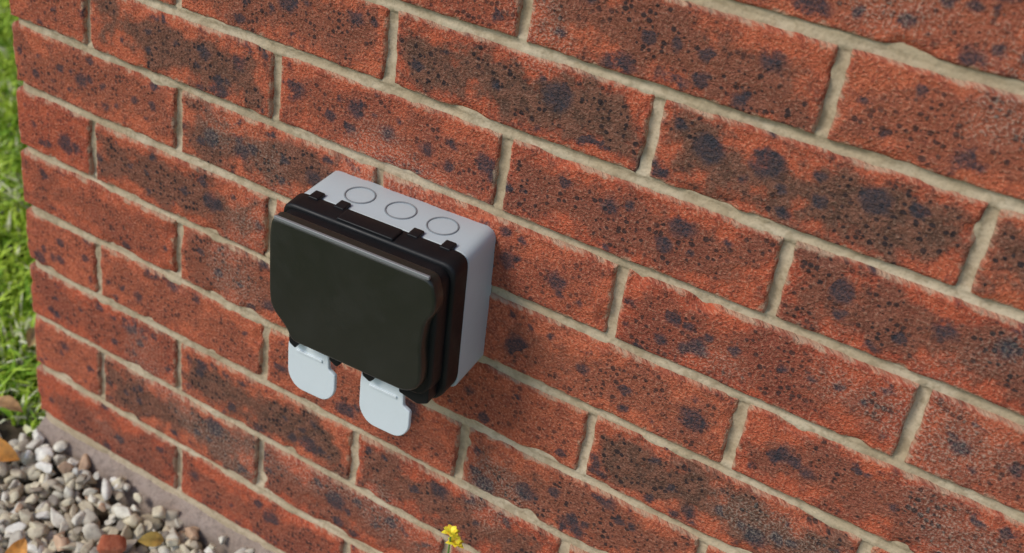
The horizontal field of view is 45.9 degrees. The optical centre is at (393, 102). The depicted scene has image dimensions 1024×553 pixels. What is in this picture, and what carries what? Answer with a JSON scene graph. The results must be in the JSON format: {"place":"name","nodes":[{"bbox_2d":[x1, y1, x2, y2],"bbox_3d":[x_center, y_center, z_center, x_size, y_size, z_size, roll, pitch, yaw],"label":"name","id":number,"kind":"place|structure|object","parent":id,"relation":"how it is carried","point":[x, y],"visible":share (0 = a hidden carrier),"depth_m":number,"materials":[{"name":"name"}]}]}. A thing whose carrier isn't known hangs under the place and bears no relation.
{"place":"outdoors","nodes":[
{"label":"outdoors","id":0,"kind":"place"},
{"bbox_2d":[0,0,45,436],"bbox_3d":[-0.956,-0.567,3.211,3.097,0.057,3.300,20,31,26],"label":"grass","id":1,"kind":"structure","parent":0,"point":[18,283],"depth_m":1.79,"materials":[{"name":"green plant"}]},
{"bbox_2d":[0,395,22,411],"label":"fallen leaf","id":2,"kind":"object","parent":1,"relation":"on","point":[8,402],"visible":1,"depth_m":1.49,"materials":[{"name":"brown plant"}]},
{"bbox_2d":[26,327,35,347],"bbox_3d":[-0.480,0.309,1.593,0.020,0.011,0.045,30,17,-16],"label":"fallen leaf","id":3,"kind":"object","parent":1,"relation":"on","point":[30,337],"visible":0.71,"depth_m":1.59,"materials":[{"name":"brown plant"}]},
{"bbox_2d":[0,415,254,552],"bbox_3d":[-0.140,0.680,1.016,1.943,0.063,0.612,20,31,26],"label":"gravel","id":4,"kind":"structure","parent":1,"relation":"on","point":[28,514],"depth_m":1.36,"materials":[{"name":"grey gravel"}]},
{"bbox_2d":[0,438,19,461],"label":"fallen leaf","id":5,"kind":"object","parent":4,"relation":"on","point":[8,452],"visible":1,"depth_m":1.40,"materials":[{"name":"orange plant"}]},
{"bbox_2d":[5,538,26,552],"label":"fallen leaf","id":6,"kind":"object","parent":4,"relation":"on","point":[19,546],"visible":1,"depth_m":1.28,"materials":[{"name":"orange plant"}]},
{"bbox_2d":[97,534,126,552],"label":"brick fragment","id":7,"kind":"object","parent":4,"relation":"on","point":[111,543],"visible":1,"depth_m":1.30,"materials":[{"name":"red brick"}]},
{"bbox_2d":[138,531,163,546],"bbox_3d":[-0.263,0.477,1.308,0.036,0.009,0.016,19,52,-46],"label":"fallen leaf","id":8,"kind":"object","parent":4,"relation":"on","point":[152,539],"visible":1,"depth_m":1.31,"materials":[{"name":"yellow plant"}]},
{"bbox_2d":[37,417,274,552],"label":"mortar footing","id":9,"kind":"object","parent":4,"relation":"on","point":[108,467],"visible":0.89,"depth_m":1.39,"materials":[{"name":"concrete"}]},
{"bbox_2d":[441,524,463,552],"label":"yellow flower","id":10,"kind":"object","parent":4,"relation":"on","point":[454,538],"visible":1,"depth_m":1.05,"materials":[{"name":"yellow plant"}]},
{"bbox_2d":[9,0,1023,552],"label":"bricks","id":11,"kind":"object","parent":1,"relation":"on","point":[953,128],"visible":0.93,"depth_m":0.95,"materials":[{"name":"brick"}]},
{"bbox_2d":[270,171,495,435],"bbox_3d":[-0.015,0.177,1.018,0.167,0.187,0.100,18,30,27],"label":"outdoor socket box","id":12,"kind":"object","parent":11,"relation":"attached to","point":[386,292],"visible":1,"depth_m":0.97,"materials":[{"name":"grey plastic"}]},
{"bbox_2d":[19,0,1023,552],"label":"mortar joints","id":13,"kind":"object","parent":11,"relation":"attached to","point":[901,52],"visible":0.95,"depth_m":0.95,"materials":[{"name":"beige concrete"}]}
]}

